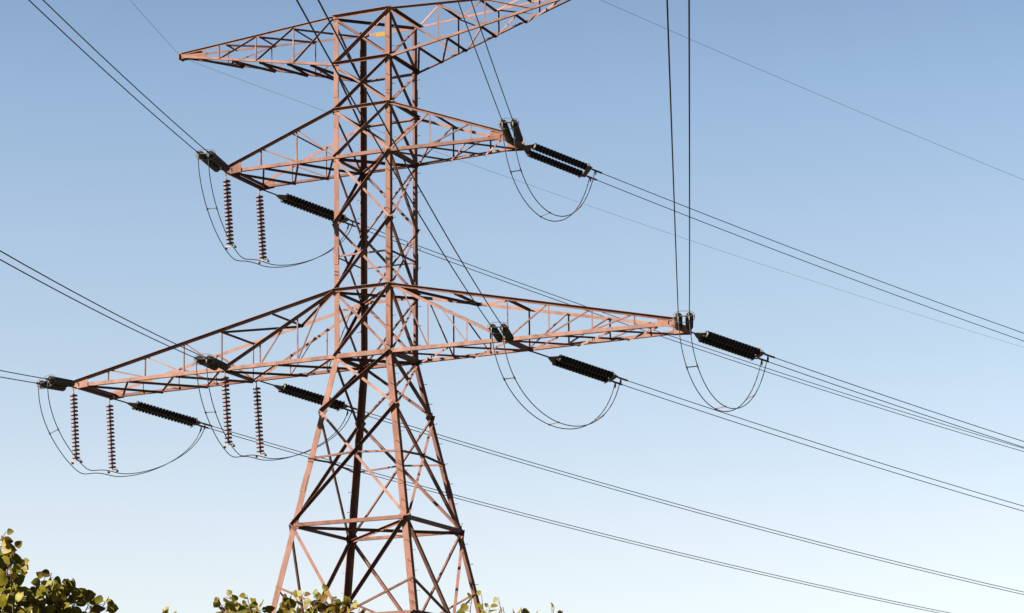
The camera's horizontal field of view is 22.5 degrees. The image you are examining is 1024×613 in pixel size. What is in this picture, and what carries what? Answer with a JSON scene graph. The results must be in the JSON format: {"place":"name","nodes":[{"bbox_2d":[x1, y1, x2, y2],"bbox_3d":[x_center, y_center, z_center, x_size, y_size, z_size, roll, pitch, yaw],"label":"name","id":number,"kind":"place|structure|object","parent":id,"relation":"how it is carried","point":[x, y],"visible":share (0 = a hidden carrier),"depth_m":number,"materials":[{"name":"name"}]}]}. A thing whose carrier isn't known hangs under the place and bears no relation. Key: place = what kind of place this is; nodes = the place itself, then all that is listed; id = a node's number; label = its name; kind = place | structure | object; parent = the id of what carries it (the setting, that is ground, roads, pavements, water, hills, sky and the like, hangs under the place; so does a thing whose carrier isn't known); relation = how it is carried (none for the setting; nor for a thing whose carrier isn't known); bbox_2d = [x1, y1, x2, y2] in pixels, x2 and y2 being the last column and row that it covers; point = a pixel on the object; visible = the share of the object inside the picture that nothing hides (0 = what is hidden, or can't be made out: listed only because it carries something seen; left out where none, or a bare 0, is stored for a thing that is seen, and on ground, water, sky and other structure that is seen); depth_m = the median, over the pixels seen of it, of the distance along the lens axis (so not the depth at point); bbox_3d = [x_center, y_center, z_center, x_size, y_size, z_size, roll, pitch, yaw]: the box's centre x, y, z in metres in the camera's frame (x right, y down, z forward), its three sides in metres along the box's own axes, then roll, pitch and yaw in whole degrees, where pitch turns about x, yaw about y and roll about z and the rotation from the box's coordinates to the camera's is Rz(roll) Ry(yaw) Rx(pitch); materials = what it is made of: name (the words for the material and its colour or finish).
{"place":"outdoors","nodes":[
{"label":"outdoors","id":0,"kind":"place"},
{"bbox_2d":[0,0,1023,612],"label":"sky","id":1,"kind":"structure","parent":0,"point":[99,197],"materials":[{"name":"blue"}]},
{"label":"ground","id":2,"kind":"structure","parent":0,"visible":0},
{"bbox_2d":[0,528,118,612],"bbox_3d":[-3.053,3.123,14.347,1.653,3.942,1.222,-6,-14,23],"label":"young tree","id":3,"kind":"object","parent":2,"relation":"on","point":[13,591],"visible":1,"depth_m":14.56,"materials":[{"name":"green plant"}]},
{"bbox_2d":[162,584,365,612],"bbox_3d":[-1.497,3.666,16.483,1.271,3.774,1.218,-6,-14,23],"label":"young tree","id":4,"kind":"object","parent":2,"relation":"on","point":[287,605],"visible":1,"depth_m":16.82,"materials":[{"name":"green plant"}]},
{"bbox_2d":[72,0,691,612],"bbox_3d":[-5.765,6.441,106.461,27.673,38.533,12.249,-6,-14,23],"label":"transmission tower","id":5,"kind":"structure","parent":2,"relation":"on","point":[390,354],"depth_m":107.98,"materials":[{"name":"metal"}]},
{"bbox_2d":[36,374,74,390],"bbox_3d":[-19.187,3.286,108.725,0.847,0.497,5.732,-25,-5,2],"label":"tension insulator","id":6,"kind":"object","parent":5,"relation":"attached to","point":[58,383],"visible":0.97,"depth_m":107.79,"materials":[{"name":"ceramic"}]},
{"bbox_2d":[0,376,35,382],"bbox_3d":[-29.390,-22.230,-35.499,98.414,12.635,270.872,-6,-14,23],"label":"conductor","id":7,"kind":"object","parent":6,"relation":"attached to","point":[17,379],"visible":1,"depth_m":102.87,"materials":[{"name":"grey metal"}]},
{"bbox_2d":[0,370,45,378],"bbox_3d":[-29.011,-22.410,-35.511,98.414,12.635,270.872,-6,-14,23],"label":"conductor","id":8,"kind":"object","parent":6,"relation":"attached to","point":[22,374],"visible":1,"depth_m":102.03,"materials":[{"name":"grey metal"}]},
{"bbox_2d":[38,380,204,476],"bbox_3d":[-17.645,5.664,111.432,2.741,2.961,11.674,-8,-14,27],"label":"jumper loop","id":9,"kind":"object","parent":6,"relation":"hanging from","point":[104,470],"visible":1,"depth_m":112.05,"materials":[{"name":"grey metal"}]},
{"bbox_2d":[70,389,82,463],"bbox_3d":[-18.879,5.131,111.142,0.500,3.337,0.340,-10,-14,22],"label":"suspension insulator","id":10,"kind":"object","parent":5,"relation":"hanging from","point":[73,407],"visible":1,"depth_m":111.04,"materials":[{"name":"ceramic"}]},
{"bbox_2d":[106,399,118,473],"bbox_3d":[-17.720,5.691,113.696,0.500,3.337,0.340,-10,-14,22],"label":"suspension insulator","id":11,"kind":"object","parent":5,"relation":"hanging from","point":[111,440],"visible":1,"depth_m":113.58,"materials":[{"name":"ceramic"}]},
{"bbox_2d":[115,399,212,431],"bbox_3d":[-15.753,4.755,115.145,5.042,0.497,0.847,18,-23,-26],"label":"tension insulator","id":12,"kind":"object","parent":5,"relation":"attached to","point":[177,417],"visible":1,"depth_m":115.13,"materials":[{"name":"ceramic"}]},
{"bbox_2d":[209,428,937,612],"bbox_3d":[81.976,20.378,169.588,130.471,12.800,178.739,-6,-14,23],"label":"conductor","id":13,"kind":"object","parent":12,"relation":"attached to","point":[599,535],"visible":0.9,"depth_m":126.04,"materials":[{"name":"grey metal"}]},
{"bbox_2d":[213,426,948,612],"bbox_3d":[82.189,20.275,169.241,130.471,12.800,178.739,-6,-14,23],"label":"conductor","id":14,"kind":"object","parent":12,"relation":"attached to","point":[598,532],"visible":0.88,"depth_m":125.52,"materials":[{"name":"grey metal"}]},
{"bbox_2d":[193,354,227,370],"bbox_3d":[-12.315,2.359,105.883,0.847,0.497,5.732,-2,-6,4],"label":"tension insulator","id":15,"kind":"object","parent":5,"relation":"attached to","point":[213,363],"visible":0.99,"depth_m":104.49,"materials":[{"name":"ceramic"}]},
{"bbox_2d":[0,259,194,357],"bbox_3d":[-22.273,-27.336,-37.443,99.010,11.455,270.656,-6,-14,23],"label":"conductor","id":16,"kind":"object","parent":15,"relation":"attached to","point":[90,307],"visible":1,"depth_m":84.54,"materials":[{"name":"grey metal"}]},
{"bbox_2d":[0,250,204,357],"bbox_3d":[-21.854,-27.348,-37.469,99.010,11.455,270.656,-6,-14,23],"label":"conductor","id":17,"kind":"object","parent":15,"relation":"attached to","point":[93,302],"visible":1,"depth_m":82.74,"materials":[{"name":"grey metal"}]},
{"bbox_2d":[196,359,350,460],"bbox_3d":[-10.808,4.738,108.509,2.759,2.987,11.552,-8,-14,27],"label":"jumper loop","id":18,"kind":"object","parent":15,"relation":"hanging from","point":[230,443],"visible":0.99,"depth_m":108.32,"materials":[{"name":"grey metal"}]},
{"bbox_2d":[196,149,229,172],"bbox_3d":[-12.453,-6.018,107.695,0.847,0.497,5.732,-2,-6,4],"label":"tension insulator","id":19,"kind":"object","parent":5,"relation":"attached to","point":[217,163],"visible":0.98,"depth_m":106.89,"materials":[{"name":"ceramic"}]},
{"bbox_2d":[28,0,196,151],"bbox_3d":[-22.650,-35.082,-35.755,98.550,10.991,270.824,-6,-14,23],"label":"conductor","id":20,"kind":"object","parent":19,"relation":"attached to","point":[108,73],"visible":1,"depth_m":88.53,"materials":[{"name":"grey metal"}]},
{"bbox_2d":[43,0,206,150],"bbox_3d":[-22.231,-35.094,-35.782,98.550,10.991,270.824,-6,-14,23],"label":"conductor","id":21,"kind":"object","parent":19,"relation":"attached to","point":[119,72],"visible":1,"depth_m":88.18,"materials":[{"name":"grey metal"}]},
{"bbox_2d":[198,153,351,267],"bbox_3d":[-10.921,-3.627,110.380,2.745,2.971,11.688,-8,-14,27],"label":"jumper loop","id":22,"kind":"object","parent":19,"relation":"hanging from","point":[230,241],"visible":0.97,"depth_m":109.91,"materials":[{"name":"grey metal"}]},
{"bbox_2d":[221,371,234,447],"bbox_3d":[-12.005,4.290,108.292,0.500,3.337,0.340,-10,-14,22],"label":"suspension insulator","id":23,"kind":"object","parent":5,"relation":"hanging from","point":[226,405],"visible":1,"depth_m":108.19,"materials":[{"name":"ceramic"}]},
{"bbox_2d":[223,175,236,249],"bbox_3d":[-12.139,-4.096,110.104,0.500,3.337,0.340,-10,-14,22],"label":"suspension insulator","id":24,"kind":"object","parent":5,"relation":"hanging from","point":[227,204],"visible":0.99,"depth_m":110.02,"materials":[{"name":"ceramic"}]},
{"bbox_2d":[253,382,266,457],"bbox_3d":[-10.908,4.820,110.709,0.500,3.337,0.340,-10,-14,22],"label":"suspension insulator","id":25,"kind":"object","parent":5,"relation":"hanging from","point":[258,419],"visible":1,"depth_m":110.62,"materials":[{"name":"ceramic"}]},
{"bbox_2d":[256,189,268,263],"bbox_3d":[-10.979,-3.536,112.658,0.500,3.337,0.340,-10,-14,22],"label":"suspension insulator","id":26,"kind":"object","parent":5,"relation":"hanging from","point":[261,226],"visible":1,"depth_m":112.58,"materials":[{"name":"ceramic"}]},
{"bbox_2d":[256,380,356,415],"bbox_3d":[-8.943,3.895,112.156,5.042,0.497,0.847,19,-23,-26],"label":"tension insulator","id":27,"kind":"object","parent":5,"relation":"attached to","point":[302,394],"visible":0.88,"depth_m":112.02,"materials":[{"name":"ceramic"}]},
{"bbox_2d":[356,412,1023,594],"bbox_3d":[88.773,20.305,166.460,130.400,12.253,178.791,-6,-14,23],"label":"conductor","id":28,"kind":"object","parent":27,"relation":"attached to","point":[697,512],"visible":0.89,"depth_m":121.47,"materials":[{"name":"grey metal"}]},
{"bbox_2d":[366,412,1022,591],"bbox_3d":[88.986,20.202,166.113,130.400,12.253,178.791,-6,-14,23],"label":"conductor","id":29,"kind":"object","parent":27,"relation":"attached to","point":[697,509],"visible":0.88,"depth_m":121.01,"materials":[{"name":"grey metal"}]},
{"bbox_2d":[263,190,359,228],"bbox_3d":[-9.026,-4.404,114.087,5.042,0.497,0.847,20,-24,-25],"label":"tension insulator","id":30,"kind":"object","parent":5,"relation":"attached to","point":[307,206],"visible":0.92,"depth_m":114.00,"materials":[{"name":"ceramic"}]},
{"bbox_2d":[356,226,1023,451],"bbox_3d":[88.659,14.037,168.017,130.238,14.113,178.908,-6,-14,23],"label":"conductor","id":31,"kind":"object","parent":30,"relation":"attached to","point":[712,353],"visible":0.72,"depth_m":124.31,"materials":[{"name":"grey metal"}]},
{"bbox_2d":[367,226,1023,448],"bbox_3d":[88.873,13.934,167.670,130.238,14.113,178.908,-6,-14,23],"label":"conductor","id":32,"kind":"object","parent":30,"relation":"attached to","point":[708,348],"visible":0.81,"depth_m":123.78,"materials":[{"name":"grey metal"}]},
{"bbox_2d":[487,322,513,341],"bbox_3d":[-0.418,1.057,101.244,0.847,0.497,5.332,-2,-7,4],"label":"tension insulator","id":33,"kind":"object","parent":5,"relation":"attached to","point":[504,330],"visible":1,"depth_m":99.90,"materials":[{"name":"ceramic"}]},
{"bbox_2d":[296,0,490,325],"bbox_3d":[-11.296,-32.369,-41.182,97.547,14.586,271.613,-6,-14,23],"label":"conductor","id":34,"kind":"object","parent":33,"relation":"attached to","point":[301,8],"visible":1,"depth_m":63.39,"materials":[{"name":"grey metal"}]},
{"bbox_2d":[317,0,501,324],"bbox_3d":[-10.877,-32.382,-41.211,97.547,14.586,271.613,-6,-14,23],"label":"conductor","id":35,"kind":"object","parent":33,"relation":"attached to","point":[397,147],"visible":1,"depth_m":63.25,"materials":[{"name":"grey metal"}]},
{"bbox_2d":[491,333,619,428],"bbox_3d":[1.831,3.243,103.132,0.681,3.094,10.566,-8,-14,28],"label":"jumper loop","id":36,"kind":"object","parent":33,"relation":"hanging from","point":[595,420],"visible":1,"depth_m":101.70,"materials":[{"name":"grey metal"}]},
{"bbox_2d":[498,118,522,142],"bbox_3d":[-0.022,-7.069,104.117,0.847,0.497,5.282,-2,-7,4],"label":"tension insulator","id":37,"kind":"object","parent":5,"relation":"attached to","point":[514,123],"visible":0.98,"depth_m":103.38,"materials":[{"name":"ceramic"}]},
{"bbox_2d":[457,0,501,119],"bbox_3d":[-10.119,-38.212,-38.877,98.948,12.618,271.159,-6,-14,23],"label":"conductor","id":38,"kind":"object","parent":37,"relation":"attached to","point":[478,57],"visible":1,"depth_m":89.70,"materials":[{"name":"grey metal"}]},
{"bbox_2d":[471,0,512,119],"bbox_3d":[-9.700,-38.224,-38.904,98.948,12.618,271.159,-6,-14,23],"label":"conductor","id":39,"kind":"object","parent":37,"relation":"attached to","point":[491,59],"visible":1,"depth_m":89.92,"materials":[{"name":"grey metal"}]},
{"bbox_2d":[502,127,594,221],"bbox_3d":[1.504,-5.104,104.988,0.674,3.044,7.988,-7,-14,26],"label":"jumper loop","id":40,"kind":"object","parent":37,"relation":"hanging from","point":[577,208],"visible":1,"depth_m":103.73,"materials":[{"name":"grey metal"}]},
{"bbox_2d":[519,143,602,181],"bbox_3d":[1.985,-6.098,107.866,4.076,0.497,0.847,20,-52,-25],"label":"tension insulator","id":41,"kind":"object","parent":5,"relation":"attached to","point":[579,173],"visible":1,"depth_m":107.77,"materials":[{"name":"ceramic"}]},
{"bbox_2d":[597,180,1022,340],"bbox_3d":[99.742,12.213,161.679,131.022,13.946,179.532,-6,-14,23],"label":"conductor","id":42,"kind":"object","parent":41,"relation":"attached to","point":[806,261],"visible":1,"depth_m":113.60,"materials":[{"name":"grey metal"}]},
{"bbox_2d":[603,173,1022,332],"bbox_3d":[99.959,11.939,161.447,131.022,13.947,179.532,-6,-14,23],"label":"conductor","id":43,"kind":"object","parent":41,"relation":"attached to","point":[809,254],"visible":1,"depth_m":113.31,"materials":[{"name":"grey metal"}]},
{"bbox_2d":[532,351,628,387],"bbox_3d":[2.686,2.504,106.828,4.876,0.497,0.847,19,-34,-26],"label":"tension insulator","id":44,"kind":"object","parent":5,"relation":"attached to","point":[602,375],"visible":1,"depth_m":106.85,"materials":[{"name":"ceramic"}]},
{"bbox_2d":[624,385,1023,511],"bbox_3d":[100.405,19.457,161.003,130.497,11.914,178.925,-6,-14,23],"label":"conductor","id":45,"kind":"object","parent":44,"relation":"attached to","point":[814,447],"visible":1,"depth_m":112.37,"materials":[{"name":"grey metal"}]},
{"bbox_2d":[629,381,1022,505],"bbox_3d":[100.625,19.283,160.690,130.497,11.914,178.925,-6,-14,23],"label":"conductor","id":46,"kind":"object","parent":44,"relation":"attached to","point":[819,443],"visible":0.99,"depth_m":112.08,"materials":[{"name":"grey metal"}]},
{"bbox_2d":[189,60,1021,346],"bbox_3d":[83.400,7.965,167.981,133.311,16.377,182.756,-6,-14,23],"label":"earth wire","id":47,"kind":"object","parent":5,"relation":"attached to","point":[617,215],"visible":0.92,"depth_m":125.24,"materials":[{"name":"grey metal"}]},
{"bbox_2d":[673,311,694,330],"bbox_3d":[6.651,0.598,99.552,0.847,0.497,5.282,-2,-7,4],"label":"tension insulator","id":48,"kind":"object","parent":5,"relation":"attached to","point":[677,318],"visible":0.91,"depth_m":97.84,"materials":[{"name":"metal"}]},
{"bbox_2d":[666,0,678,314],"bbox_3d":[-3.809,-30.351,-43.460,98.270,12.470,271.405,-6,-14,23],"label":"conductor","id":49,"kind":"object","parent":48,"relation":"attached to","point":[671,140],"visible":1,"depth_m":61.39,"materials":[{"name":"grey metal"}]},
{"bbox_2d":[688,0,689,313],"bbox_3d":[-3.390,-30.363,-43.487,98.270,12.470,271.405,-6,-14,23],"label":"conductor","id":50,"kind":"object","parent":48,"relation":"attached to","point":[689,130],"visible":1,"depth_m":58.26,"materials":[{"name":"grey metal"}]},
{"bbox_2d":[678,322,767,411],"bbox_3d":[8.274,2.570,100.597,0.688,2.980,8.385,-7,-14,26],"label":"jumper loop","id":51,"kind":"object","parent":48,"relation":"hanging from","point":[707,387],"visible":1,"depth_m":99.30,"materials":[{"name":"grey metal"}]},
{"bbox_2d":[691,331,775,364],"bbox_3d":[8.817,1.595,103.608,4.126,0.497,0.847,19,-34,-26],"label":"tension insulator","id":52,"kind":"object","parent":5,"relation":"attached to","point":[727,344],"visible":1,"depth_m":103.49,"materials":[{"name":"ceramic"}]},
{"bbox_2d":[769,362,1023,447],"bbox_3d":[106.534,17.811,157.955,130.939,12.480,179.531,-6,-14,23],"label":"conductor","id":53,"kind":"object","parent":52,"relation":"attached to","point":[893,404],"visible":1,"depth_m":107.39,"materials":[{"name":"grey metal"}]},
{"bbox_2d":[776,358,1023,441],"bbox_3d":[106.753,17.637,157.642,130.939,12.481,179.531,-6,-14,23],"label":"conductor","id":54,"kind":"object","parent":52,"relation":"attached to","point":[898,400],"visible":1,"depth_m":106.98,"materials":[{"name":"grey metal"}]},
{"bbox_2d":[604,1,1020,178],"bbox_3d":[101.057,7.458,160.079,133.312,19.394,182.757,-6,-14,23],"label":"earth wire","id":55,"kind":"object","parent":5,"relation":"attached to","point":[811,91],"visible":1,"depth_m":111.94,"materials":[{"name":"grey metal"}]},
{"bbox_2d":[457,590,562,612],"bbox_3d":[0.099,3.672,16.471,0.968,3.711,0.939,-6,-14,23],"label":"young tree","id":56,"kind":"object","parent":2,"relation":"on","point":[464,607],"visible":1,"depth_m":16.81,"materials":[{"name":"green plant"}]}
]}

